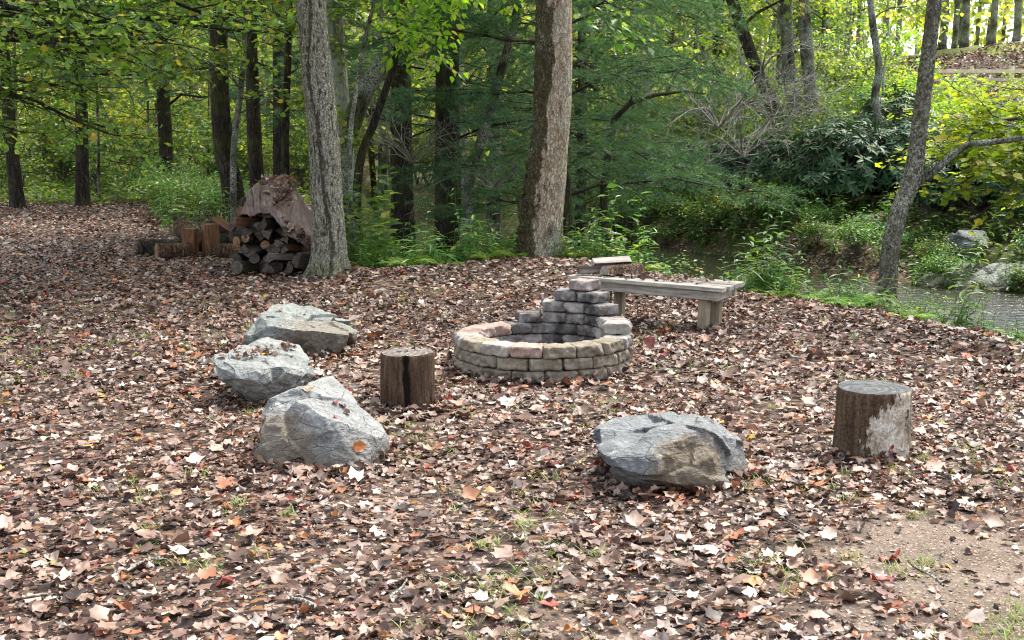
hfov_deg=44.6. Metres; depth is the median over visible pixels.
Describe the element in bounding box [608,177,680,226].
shrub
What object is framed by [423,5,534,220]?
slim sapling
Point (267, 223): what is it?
firewood log
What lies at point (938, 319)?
leafy plant
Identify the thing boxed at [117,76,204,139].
shrub
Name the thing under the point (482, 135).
forest tree
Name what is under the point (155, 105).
slim sapling
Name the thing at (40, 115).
slim sapling
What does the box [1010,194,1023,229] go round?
leafy plant
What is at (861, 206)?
leafy plant
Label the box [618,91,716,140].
shrub
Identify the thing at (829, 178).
rhododendron
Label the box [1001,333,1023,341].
fern
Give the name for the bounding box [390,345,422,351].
leaves on stump
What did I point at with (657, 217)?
leafy plant
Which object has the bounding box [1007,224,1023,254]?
leafy plant
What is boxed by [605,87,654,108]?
shrub
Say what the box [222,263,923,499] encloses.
leaf drifts
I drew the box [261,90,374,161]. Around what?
shrub
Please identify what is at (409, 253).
grassy plant
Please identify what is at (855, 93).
shrub
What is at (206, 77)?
woodland tree
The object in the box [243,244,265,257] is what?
firewood log
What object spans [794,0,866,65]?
woodland tree
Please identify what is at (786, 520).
stick
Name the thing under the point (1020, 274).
shrub
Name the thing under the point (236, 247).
firewood log
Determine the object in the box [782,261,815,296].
yellow plant
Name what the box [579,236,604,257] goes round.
leafy plant
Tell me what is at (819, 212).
shrub
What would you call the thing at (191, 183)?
shrub
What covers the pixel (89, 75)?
woodland tree
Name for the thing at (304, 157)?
shrub
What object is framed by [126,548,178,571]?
stick
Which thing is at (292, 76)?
slim sapling
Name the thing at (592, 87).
woodland tree
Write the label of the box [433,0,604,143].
woodland tree
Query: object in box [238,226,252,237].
firewood log
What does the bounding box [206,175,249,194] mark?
shrub
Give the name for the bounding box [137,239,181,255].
firewood log
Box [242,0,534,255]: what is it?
pine tree
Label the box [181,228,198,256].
firewood log
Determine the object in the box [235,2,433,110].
woodland tree
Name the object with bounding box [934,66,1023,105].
rail fence
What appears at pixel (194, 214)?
tall plant
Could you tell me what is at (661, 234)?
shrub
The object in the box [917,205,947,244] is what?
leafy plant
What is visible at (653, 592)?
stick
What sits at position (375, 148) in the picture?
shrub
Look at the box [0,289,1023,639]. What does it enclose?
grass tufts
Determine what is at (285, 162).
forest tree
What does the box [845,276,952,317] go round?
grassy plant
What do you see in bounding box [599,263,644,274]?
firewood piece
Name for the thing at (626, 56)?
woodland tree
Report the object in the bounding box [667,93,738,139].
shrub
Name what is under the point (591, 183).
shrub
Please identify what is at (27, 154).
shrub
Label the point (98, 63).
slim sapling
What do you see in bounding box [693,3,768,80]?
woodland tree
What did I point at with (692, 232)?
leafy plant
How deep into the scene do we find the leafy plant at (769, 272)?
12.21 m
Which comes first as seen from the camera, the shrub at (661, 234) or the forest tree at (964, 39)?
the shrub at (661, 234)
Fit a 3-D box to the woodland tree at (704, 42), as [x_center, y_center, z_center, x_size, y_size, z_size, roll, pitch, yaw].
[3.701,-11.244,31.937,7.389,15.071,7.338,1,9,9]
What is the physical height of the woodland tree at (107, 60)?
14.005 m
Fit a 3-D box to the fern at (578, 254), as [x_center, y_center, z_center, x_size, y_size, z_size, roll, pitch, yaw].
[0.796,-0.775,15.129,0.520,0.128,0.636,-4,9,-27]
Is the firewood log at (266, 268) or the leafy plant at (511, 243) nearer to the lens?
the firewood log at (266, 268)
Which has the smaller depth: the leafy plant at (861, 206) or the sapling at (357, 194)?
the sapling at (357, 194)
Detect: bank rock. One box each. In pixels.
[852,213,885,225]
[913,261,986,286]
[938,230,989,262]
[953,261,1023,291]
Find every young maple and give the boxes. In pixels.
[85,0,381,216]
[347,0,485,260]
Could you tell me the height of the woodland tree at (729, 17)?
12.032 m
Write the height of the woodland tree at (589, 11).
14.051 m
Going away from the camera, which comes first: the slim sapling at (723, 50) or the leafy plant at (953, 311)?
the leafy plant at (953, 311)
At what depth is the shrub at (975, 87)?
29.02 m
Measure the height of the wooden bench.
0.438 m
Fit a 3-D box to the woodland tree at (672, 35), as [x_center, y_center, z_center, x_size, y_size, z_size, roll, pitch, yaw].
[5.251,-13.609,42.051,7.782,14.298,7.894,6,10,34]
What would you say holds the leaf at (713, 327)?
on the ground at (994, 553)
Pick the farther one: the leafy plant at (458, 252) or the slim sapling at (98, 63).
the slim sapling at (98, 63)
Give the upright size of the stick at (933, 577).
0.018 m
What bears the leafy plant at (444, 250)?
on the ground at (994, 553)
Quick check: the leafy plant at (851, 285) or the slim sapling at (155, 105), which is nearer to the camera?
the leafy plant at (851, 285)
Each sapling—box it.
[1,13,52,183]
[11,45,61,177]
[12,0,62,127]
[16,19,74,170]
[27,0,145,199]
[54,0,123,119]
[54,3,132,108]
[92,0,134,125]
[100,0,199,151]
[105,40,200,171]
[106,0,197,123]
[136,27,208,116]
[173,29,236,174]
[180,30,245,179]
[184,29,208,167]
[206,4,272,173]
[229,11,301,169]
[233,17,295,140]
[240,0,299,136]
[257,10,299,119]
[342,6,430,192]
[342,165,387,257]
[343,173,369,237]
[345,184,395,256]
[347,200,377,248]
[365,166,402,264]
[365,190,388,248]
[370,164,398,266]
[379,211,398,250]
[390,15,435,185]
[390,48,435,142]
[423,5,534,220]
[572,1,691,137]
[597,183,649,262]
[598,2,686,90]
[600,4,671,138]
[651,1,755,136]
[666,7,741,84]
[689,0,790,139]
[694,3,776,60]
[754,0,849,109]
[813,0,892,94]
[823,0,940,113]
[829,0,908,77]
[854,0,920,96]
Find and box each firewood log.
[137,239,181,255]
[155,242,189,259]
[172,219,201,242]
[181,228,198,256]
[196,218,211,230]
[199,234,226,250]
[201,224,219,256]
[210,215,229,234]
[210,243,237,257]
[228,229,237,241]
[229,221,235,232]
[229,252,248,260]
[230,217,259,226]
[231,261,259,274]
[232,243,242,250]
[233,233,254,244]
[236,206,246,214]
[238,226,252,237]
[238,244,249,252]
[239,197,245,205]
[241,234,264,244]
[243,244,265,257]
[249,221,260,230]
[249,253,260,263]
[252,229,263,241]
[256,218,279,230]
[260,255,270,263]
[260,264,273,272]
[261,213,271,217]
[261,235,274,248]
[262,228,273,239]
[264,243,274,253]
[265,253,294,262]
[272,236,288,246]
[272,247,280,253]
[272,262,285,272]
[274,226,288,237]
[274,237,296,247]
[280,243,301,253]
[283,261,301,274]
[292,252,310,268]
[301,243,310,251]
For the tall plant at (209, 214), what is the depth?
20.46 m
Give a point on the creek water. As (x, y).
(1009, 303)
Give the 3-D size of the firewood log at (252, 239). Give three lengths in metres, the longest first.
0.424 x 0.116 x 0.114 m
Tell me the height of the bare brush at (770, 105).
2.959 m
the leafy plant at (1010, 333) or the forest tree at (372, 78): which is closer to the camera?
the leafy plant at (1010, 333)
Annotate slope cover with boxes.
[572,92,1023,195]
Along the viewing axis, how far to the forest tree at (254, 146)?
19.17 m
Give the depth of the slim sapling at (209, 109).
33.09 m
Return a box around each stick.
[6,587,111,603]
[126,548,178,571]
[286,591,313,608]
[388,574,417,601]
[413,528,459,538]
[526,424,568,431]
[631,590,713,599]
[775,516,810,531]
[907,560,944,586]
[942,481,1011,490]
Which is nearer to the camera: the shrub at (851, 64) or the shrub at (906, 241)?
the shrub at (906, 241)
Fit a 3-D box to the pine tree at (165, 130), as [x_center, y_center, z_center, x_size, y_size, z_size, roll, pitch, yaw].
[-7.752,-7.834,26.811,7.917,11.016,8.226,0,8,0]
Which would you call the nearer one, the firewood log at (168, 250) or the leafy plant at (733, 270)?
the leafy plant at (733, 270)
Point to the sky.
(911, 52)
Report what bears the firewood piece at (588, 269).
on the wooden bench
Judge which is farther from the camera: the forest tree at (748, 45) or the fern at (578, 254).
the forest tree at (748, 45)
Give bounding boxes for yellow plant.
[355,236,383,267]
[367,238,393,265]
[474,235,498,258]
[483,223,516,257]
[616,223,649,267]
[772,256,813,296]
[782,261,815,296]
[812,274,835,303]
[866,281,900,309]
[902,283,939,318]
[941,295,975,326]
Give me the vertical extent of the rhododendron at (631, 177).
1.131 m
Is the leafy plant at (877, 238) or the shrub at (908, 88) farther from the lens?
the shrub at (908, 88)
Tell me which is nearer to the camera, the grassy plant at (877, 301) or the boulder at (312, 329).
the boulder at (312, 329)
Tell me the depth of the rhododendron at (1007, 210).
19.45 m
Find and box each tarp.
[242,178,311,248]
[251,173,311,251]
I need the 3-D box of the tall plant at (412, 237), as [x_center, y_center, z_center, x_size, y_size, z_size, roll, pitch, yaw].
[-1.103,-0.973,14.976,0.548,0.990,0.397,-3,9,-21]
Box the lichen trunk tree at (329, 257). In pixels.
[12,0,351,277]
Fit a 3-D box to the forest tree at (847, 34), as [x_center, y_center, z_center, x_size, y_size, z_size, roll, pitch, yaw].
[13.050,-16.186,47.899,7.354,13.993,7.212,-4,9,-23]
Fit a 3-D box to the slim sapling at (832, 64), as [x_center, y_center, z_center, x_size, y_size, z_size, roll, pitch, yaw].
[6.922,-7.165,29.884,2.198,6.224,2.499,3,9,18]
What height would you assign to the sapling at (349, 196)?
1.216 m
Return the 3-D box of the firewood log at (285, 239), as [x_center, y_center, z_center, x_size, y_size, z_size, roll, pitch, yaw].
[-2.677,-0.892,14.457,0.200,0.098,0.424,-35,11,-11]
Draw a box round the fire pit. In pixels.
[452,277,634,383]
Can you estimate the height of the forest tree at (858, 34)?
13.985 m
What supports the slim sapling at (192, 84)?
on the ground at (994, 553)
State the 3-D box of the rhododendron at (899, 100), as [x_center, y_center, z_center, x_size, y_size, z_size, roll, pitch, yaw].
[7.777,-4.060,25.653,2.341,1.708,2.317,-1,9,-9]
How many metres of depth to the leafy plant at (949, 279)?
18.02 m
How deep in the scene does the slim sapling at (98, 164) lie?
28.85 m
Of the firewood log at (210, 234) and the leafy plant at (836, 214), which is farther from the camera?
the leafy plant at (836, 214)
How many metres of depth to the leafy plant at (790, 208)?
22.22 m
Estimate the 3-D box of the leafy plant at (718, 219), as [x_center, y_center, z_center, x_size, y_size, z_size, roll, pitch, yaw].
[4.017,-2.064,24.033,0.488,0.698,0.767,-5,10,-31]
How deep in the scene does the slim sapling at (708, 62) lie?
32.10 m
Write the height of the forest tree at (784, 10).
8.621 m
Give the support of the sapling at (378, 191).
on the ground at (994, 553)
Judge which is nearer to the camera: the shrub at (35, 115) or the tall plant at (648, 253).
the tall plant at (648, 253)
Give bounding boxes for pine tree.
[0,0,172,209]
[0,0,266,206]
[11,0,304,201]
[105,0,464,177]
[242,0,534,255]
[264,0,614,260]
[329,0,815,250]
[404,0,754,248]
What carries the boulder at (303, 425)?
on the ground at (994, 553)
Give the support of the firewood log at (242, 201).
on the firewood log
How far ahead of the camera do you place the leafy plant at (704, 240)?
23.56 m
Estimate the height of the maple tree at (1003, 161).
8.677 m
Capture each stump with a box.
[380,347,435,410]
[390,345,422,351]
[832,380,911,461]
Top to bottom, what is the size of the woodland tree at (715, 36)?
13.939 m
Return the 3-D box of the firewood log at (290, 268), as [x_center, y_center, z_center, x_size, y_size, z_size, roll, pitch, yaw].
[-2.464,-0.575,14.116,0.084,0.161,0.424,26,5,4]
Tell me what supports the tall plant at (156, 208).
on the ground at (994, 553)
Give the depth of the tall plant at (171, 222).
19.19 m
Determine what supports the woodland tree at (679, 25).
on the ground at (994, 553)
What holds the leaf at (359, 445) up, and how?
on the boulder at (303, 425)
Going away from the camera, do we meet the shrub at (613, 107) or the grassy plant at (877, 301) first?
the grassy plant at (877, 301)
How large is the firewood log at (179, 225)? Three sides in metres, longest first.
0.400 x 0.257 x 0.256 m
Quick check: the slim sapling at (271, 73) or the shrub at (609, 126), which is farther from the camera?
the slim sapling at (271, 73)
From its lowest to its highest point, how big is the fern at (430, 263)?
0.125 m
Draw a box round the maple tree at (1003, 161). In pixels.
[875,73,1023,235]
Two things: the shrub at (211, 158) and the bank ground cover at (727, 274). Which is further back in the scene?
the shrub at (211, 158)
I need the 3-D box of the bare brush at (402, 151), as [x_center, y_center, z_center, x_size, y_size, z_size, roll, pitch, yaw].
[-1.880,-2.734,19.016,2.855,1.883,2.594,1,8,8]
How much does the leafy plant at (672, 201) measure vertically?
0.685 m
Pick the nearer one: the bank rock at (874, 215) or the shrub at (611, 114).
the bank rock at (874, 215)
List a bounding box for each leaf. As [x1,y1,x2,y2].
[302,385,314,391]
[353,440,365,450]
[708,325,720,332]
[723,322,741,328]
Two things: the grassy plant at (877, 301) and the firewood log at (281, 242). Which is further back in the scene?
the firewood log at (281, 242)
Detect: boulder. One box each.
[211,337,315,403]
[218,341,296,357]
[243,303,356,357]
[254,376,388,474]
[593,411,747,494]
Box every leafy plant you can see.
[348,229,369,259]
[383,230,409,266]
[410,237,455,259]
[416,219,447,264]
[452,217,484,259]
[452,241,475,263]
[454,214,506,260]
[498,225,516,247]
[499,232,515,250]
[557,214,596,258]
[572,228,602,257]
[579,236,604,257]
[581,226,622,257]
[590,229,629,257]
[607,224,629,240]
[652,203,668,223]
[658,184,685,213]
[660,203,693,233]
[661,254,678,273]
[675,188,699,219]
[675,249,707,277]
[681,204,707,240]
[693,223,711,246]
[703,198,730,228]
[718,256,753,287]
[724,215,744,241]
[726,211,745,231]
[730,251,777,288]
[741,232,805,291]
[746,224,770,251]
[753,200,775,224]
[759,249,808,293]
[761,196,797,230]
[779,199,798,216]
[792,217,825,252]
[797,198,831,232]
[803,274,841,297]
[805,192,823,216]
[810,194,832,209]
[817,220,842,253]
[818,260,869,303]
[825,269,885,302]
[828,189,855,219]
[829,191,850,224]
[847,204,878,244]
[856,190,877,213]
[865,231,881,261]
[869,213,887,241]
[873,226,908,249]
[878,191,895,221]
[902,287,943,320]
[903,210,912,231]
[905,253,933,284]
[906,202,917,222]
[907,215,949,251]
[908,303,971,326]
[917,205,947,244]
[928,298,991,326]
[931,244,963,277]
[933,262,996,327]
[935,258,957,287]
[942,203,986,227]
[956,308,999,330]
[961,235,988,275]
[969,227,991,258]
[969,271,992,290]
[985,202,1009,243]
[986,323,1023,340]
[996,255,1023,290]
[1000,314,1023,338]
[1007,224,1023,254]
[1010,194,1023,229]
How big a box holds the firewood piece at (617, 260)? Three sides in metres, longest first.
0.364 x 0.088 x 0.073 m
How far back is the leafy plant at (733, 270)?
12.88 m
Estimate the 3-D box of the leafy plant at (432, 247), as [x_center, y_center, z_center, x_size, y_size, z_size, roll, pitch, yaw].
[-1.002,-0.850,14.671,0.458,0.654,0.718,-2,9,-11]
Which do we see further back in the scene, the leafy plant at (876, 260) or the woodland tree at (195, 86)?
the woodland tree at (195, 86)
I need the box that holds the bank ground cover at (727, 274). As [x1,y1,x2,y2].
[372,246,996,332]
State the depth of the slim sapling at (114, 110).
36.12 m
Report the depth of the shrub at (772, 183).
22.40 m
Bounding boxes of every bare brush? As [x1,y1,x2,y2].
[353,87,486,191]
[399,98,607,232]
[600,102,767,204]
[639,7,881,180]
[659,61,872,208]
[668,33,853,133]
[724,92,891,185]
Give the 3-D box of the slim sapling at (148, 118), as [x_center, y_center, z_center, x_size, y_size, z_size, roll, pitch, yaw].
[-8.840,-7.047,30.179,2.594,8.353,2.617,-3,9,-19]
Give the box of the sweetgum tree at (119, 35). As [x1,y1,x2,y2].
[0,0,333,168]
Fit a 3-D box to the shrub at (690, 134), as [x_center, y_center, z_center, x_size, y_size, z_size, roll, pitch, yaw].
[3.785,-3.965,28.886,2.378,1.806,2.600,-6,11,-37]
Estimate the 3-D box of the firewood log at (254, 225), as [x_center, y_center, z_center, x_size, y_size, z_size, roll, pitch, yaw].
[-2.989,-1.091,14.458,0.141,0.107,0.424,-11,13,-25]
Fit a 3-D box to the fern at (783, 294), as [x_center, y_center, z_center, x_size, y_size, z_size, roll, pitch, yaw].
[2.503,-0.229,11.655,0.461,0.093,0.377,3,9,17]
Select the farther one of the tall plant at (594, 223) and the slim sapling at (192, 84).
the slim sapling at (192, 84)
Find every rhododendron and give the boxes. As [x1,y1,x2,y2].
[625,164,688,208]
[665,132,727,193]
[691,132,767,193]
[727,127,798,197]
[751,122,843,203]
[779,108,902,203]
[807,121,858,145]
[834,114,909,195]
[842,81,943,134]
[853,111,950,194]
[890,154,979,211]
[918,141,1019,212]
[925,122,965,160]
[954,100,1023,160]
[981,169,1023,218]
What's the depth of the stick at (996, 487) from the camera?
5.37 m
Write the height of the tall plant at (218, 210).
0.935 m
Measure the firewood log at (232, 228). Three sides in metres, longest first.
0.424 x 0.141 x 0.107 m
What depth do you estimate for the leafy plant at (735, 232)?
22.76 m
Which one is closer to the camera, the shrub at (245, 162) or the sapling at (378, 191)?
the sapling at (378, 191)
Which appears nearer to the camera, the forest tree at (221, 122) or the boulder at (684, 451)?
the boulder at (684, 451)
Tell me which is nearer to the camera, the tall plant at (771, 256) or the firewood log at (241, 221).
the tall plant at (771, 256)
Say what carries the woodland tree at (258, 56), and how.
on the ground at (994, 553)
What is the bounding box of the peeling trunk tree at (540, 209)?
[513,0,572,258]
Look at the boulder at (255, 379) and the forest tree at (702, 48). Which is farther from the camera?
the forest tree at (702, 48)
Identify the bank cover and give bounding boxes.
[414,188,1023,290]
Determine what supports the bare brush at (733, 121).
on the ground at (994, 553)
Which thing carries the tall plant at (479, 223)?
on the ground at (994, 553)
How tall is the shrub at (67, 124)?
2.547 m
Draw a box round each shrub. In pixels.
[0,102,49,181]
[0,104,40,184]
[0,106,115,187]
[0,109,71,177]
[0,112,43,189]
[0,127,58,190]
[18,73,127,185]
[20,108,74,175]
[27,123,70,186]
[35,97,142,187]
[44,107,153,175]
[51,105,132,186]
[54,91,140,180]
[54,129,128,196]
[62,85,179,191]
[86,61,210,170]
[89,114,195,200]
[103,89,207,181]
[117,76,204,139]
[119,154,195,204]
[121,158,207,219]
[126,81,210,170]
[131,117,212,173]
[133,159,209,214]
[163,164,220,185]
[166,167,217,213]
[171,102,271,173]
[172,78,272,177]
[173,97,243,176]
[174,174,219,218]
[186,175,246,216]
[191,117,268,173]
[192,120,269,170]
[192,134,243,177]
[198,127,272,184]
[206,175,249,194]
[237,112,308,186]
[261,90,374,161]
[261,114,356,194]
[262,105,308,187]
[264,134,307,176]
[296,118,387,195]
[388,121,473,186]
[389,140,434,183]
[414,116,522,193]
[418,121,472,172]
[470,120,520,181]
[503,128,601,164]
[510,113,598,152]
[571,113,644,161]
[571,134,645,199]
[573,112,655,138]
[587,175,617,202]
[588,190,616,209]
[589,104,651,135]
[590,100,632,135]
[591,199,640,238]
[594,121,685,170]
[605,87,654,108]
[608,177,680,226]
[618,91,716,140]
[623,223,658,243]
[629,105,700,136]
[631,113,731,151]
[634,177,682,213]
[642,80,760,143]
[647,219,680,245]
[652,95,696,115]
[660,191,698,224]
[663,66,749,134]
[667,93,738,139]
[674,184,710,206]
[674,188,747,237]
[694,72,781,135]
[695,186,735,221]
[710,175,781,233]
[711,116,775,149]
[724,99,766,138]
[731,87,823,139]
[733,89,821,133]
[735,108,843,141]
[739,60,817,89]
[743,164,822,223]
[744,107,855,143]
[746,81,830,118]
[754,94,859,133]
[772,67,849,92]
[790,197,842,223]
[790,210,836,245]
[794,30,919,98]
[795,60,869,111]
[798,79,854,117]
[800,75,898,124]
[825,53,900,105]
[828,47,864,76]
[828,210,882,255]
[829,55,901,83]
[832,79,867,106]
[833,62,897,107]
[841,50,891,76]
[841,52,917,103]
[846,213,886,242]
[867,58,976,122]
[877,224,913,246]
[879,76,937,120]
[907,229,960,259]
[915,239,980,279]
[935,79,992,116]
[970,72,1023,103]
[1007,263,1023,283]
[1015,71,1023,91]
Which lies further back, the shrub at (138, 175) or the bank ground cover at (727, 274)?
the shrub at (138, 175)
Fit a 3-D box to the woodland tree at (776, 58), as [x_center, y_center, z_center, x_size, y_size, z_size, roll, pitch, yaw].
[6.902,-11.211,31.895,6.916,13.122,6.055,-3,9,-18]
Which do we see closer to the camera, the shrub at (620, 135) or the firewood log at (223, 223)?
the firewood log at (223, 223)
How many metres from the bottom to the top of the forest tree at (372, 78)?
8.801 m
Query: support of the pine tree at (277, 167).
on the ground at (994, 553)
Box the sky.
[180,0,1023,134]
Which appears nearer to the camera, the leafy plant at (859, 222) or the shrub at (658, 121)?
the leafy plant at (859, 222)
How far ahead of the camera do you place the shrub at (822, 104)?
30.02 m
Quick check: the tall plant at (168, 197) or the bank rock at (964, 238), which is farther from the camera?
the tall plant at (168, 197)
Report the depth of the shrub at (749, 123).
26.49 m
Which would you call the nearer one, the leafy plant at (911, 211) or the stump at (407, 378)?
the stump at (407, 378)
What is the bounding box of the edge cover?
[0,164,310,203]
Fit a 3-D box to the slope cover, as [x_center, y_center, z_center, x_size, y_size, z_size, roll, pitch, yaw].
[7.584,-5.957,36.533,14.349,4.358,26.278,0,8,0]
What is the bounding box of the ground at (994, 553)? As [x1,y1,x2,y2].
[0,41,1023,639]
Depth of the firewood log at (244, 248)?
14.24 m
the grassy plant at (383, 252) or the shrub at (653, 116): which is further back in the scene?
the shrub at (653, 116)
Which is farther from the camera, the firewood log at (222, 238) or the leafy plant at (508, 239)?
the firewood log at (222, 238)
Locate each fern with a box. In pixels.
[350,259,377,264]
[376,256,434,265]
[420,258,463,265]
[462,250,513,259]
[493,248,526,257]
[556,251,596,258]
[644,263,665,270]
[749,285,785,294]
[759,290,802,297]
[801,291,854,304]
[820,295,890,305]
[822,294,895,306]
[886,309,949,320]
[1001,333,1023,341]
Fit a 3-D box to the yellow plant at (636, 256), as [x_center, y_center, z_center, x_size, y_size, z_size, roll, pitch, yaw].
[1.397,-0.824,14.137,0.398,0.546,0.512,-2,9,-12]
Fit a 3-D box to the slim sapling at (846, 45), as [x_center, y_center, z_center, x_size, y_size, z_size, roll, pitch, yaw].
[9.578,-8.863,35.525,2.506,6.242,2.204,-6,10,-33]
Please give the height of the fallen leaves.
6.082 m
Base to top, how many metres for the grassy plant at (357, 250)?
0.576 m
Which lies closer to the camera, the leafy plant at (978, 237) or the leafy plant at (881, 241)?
the leafy plant at (978, 237)
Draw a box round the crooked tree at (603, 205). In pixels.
[598,42,724,229]
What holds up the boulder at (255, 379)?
on the ground at (994, 553)
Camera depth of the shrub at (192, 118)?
32.50 m
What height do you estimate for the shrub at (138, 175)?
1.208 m
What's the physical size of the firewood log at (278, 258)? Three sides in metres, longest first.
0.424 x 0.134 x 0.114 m
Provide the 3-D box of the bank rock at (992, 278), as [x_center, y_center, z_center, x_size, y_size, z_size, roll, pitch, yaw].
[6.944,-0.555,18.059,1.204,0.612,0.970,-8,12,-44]
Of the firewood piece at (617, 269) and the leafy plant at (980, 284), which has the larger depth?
the leafy plant at (980, 284)
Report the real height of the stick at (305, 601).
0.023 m
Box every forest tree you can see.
[140,0,397,221]
[243,0,295,187]
[261,0,377,174]
[326,0,354,178]
[339,0,533,232]
[353,0,405,242]
[458,0,670,251]
[658,0,887,128]
[699,0,894,126]
[701,5,797,62]
[730,24,736,91]
[746,0,818,123]
[768,0,777,70]
[844,0,851,61]
[855,0,861,57]
[867,0,972,131]
[893,0,902,56]
[937,0,949,49]
[951,0,959,48]
[959,0,969,47]
[987,0,998,47]
[1011,0,1021,41]
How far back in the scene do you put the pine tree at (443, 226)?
19.28 m
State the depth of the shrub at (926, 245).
18.93 m
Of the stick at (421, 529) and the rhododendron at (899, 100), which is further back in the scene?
the rhododendron at (899, 100)
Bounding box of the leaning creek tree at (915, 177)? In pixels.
[877,0,1023,312]
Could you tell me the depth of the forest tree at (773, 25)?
44.84 m
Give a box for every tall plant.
[148,169,162,218]
[148,192,166,215]
[153,161,186,224]
[154,160,183,232]
[160,181,189,236]
[177,179,199,221]
[178,162,210,224]
[186,166,220,221]
[196,162,216,214]
[204,180,221,217]
[212,179,238,221]
[402,197,438,258]
[404,217,426,265]
[441,188,486,261]
[469,201,499,249]
[582,180,630,256]
[582,196,605,257]
[627,208,659,267]
[637,234,655,271]
[732,208,775,285]
[754,205,791,287]
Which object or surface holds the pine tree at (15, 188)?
on the ground at (994, 553)
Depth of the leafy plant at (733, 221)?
23.22 m
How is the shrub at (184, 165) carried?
on the ground at (994, 553)
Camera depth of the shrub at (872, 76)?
35.08 m
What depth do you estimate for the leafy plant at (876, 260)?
19.20 m
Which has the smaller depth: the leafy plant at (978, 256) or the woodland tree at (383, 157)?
the leafy plant at (978, 256)
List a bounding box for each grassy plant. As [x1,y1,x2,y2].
[346,229,406,265]
[349,235,431,267]
[350,244,414,266]
[357,231,456,267]
[427,243,485,264]
[447,236,498,261]
[482,239,514,251]
[534,233,615,256]
[722,252,818,292]
[843,278,941,315]
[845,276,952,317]
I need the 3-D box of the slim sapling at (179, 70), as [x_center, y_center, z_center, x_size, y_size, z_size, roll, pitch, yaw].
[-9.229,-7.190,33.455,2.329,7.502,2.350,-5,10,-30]
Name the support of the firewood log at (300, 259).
on the ground at (994, 553)
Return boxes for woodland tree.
[11,27,91,112]
[30,0,183,171]
[46,0,175,101]
[89,2,261,118]
[127,31,272,122]
[177,25,240,159]
[180,24,296,114]
[229,9,299,132]
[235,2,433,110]
[264,12,375,150]
[291,0,483,201]
[291,22,434,204]
[300,6,422,155]
[345,0,707,243]
[347,0,391,159]
[348,5,434,188]
[372,2,577,193]
[389,1,505,151]
[413,25,527,109]
[418,5,675,106]
[422,2,599,182]
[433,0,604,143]
[484,4,695,125]
[511,3,717,130]
[572,1,679,115]
[572,11,674,112]
[572,22,641,90]
[573,0,765,95]
[586,15,712,91]
[587,11,700,97]
[625,0,796,96]
[631,0,776,127]
[635,0,945,107]
[637,0,764,90]
[665,0,810,77]
[682,0,793,79]
[682,3,767,74]
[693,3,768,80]
[694,0,776,120]
[731,0,948,77]
[744,0,874,46]
[751,1,852,36]
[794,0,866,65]
[831,0,889,57]
[876,0,961,54]
[987,0,1023,16]
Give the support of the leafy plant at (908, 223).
on the ground at (994, 553)
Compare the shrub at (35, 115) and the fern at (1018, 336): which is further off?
the shrub at (35, 115)
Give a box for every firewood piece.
[577,265,608,273]
[590,256,631,265]
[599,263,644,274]
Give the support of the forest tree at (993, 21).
on the ground at (994, 553)
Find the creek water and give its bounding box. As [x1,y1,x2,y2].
[361,192,1023,336]
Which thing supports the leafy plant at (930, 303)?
on the ground at (994, 553)
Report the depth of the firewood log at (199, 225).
16.82 m
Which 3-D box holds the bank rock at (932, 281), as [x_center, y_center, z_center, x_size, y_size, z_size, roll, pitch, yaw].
[6.324,-0.443,18.439,1.288,0.888,0.828,0,8,0]
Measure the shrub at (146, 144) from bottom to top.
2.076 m
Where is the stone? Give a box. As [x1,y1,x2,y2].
[408,265,426,269]
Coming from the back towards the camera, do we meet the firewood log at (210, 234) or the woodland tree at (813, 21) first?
the woodland tree at (813, 21)
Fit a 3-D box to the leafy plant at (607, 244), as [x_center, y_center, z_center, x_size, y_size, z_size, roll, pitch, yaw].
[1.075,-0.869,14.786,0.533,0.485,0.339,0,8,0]
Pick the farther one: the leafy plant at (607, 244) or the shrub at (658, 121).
the shrub at (658, 121)
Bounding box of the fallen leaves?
[0,40,1023,639]
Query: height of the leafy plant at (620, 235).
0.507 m
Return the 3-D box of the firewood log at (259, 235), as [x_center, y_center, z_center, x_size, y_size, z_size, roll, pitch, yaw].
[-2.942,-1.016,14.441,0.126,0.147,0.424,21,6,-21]
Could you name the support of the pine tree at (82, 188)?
on the ground at (994, 553)
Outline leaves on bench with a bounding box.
[577,267,731,283]
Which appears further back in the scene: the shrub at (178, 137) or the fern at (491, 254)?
the shrub at (178, 137)
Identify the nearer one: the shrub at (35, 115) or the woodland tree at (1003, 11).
the shrub at (35, 115)
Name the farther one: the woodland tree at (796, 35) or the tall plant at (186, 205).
the woodland tree at (796, 35)
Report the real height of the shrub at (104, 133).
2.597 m
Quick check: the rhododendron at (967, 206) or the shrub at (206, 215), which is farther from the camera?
the shrub at (206, 215)
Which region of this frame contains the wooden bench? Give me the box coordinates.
[568,274,744,329]
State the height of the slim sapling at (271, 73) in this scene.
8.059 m
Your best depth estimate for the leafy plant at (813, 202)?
21.91 m
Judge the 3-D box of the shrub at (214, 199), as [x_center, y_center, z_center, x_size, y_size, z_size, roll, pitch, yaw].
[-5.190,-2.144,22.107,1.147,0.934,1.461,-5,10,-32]
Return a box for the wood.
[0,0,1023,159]
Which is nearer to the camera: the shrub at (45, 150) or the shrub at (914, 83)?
the shrub at (914, 83)
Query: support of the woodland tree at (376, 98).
on the ground at (994, 553)
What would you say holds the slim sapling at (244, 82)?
on the ground at (994, 553)
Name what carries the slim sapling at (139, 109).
on the ground at (994, 553)
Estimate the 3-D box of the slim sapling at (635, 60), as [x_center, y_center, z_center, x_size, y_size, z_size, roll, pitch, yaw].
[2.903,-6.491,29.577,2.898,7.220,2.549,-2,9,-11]
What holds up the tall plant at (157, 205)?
on the ground at (994, 553)
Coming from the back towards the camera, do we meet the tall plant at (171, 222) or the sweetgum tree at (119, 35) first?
the tall plant at (171, 222)

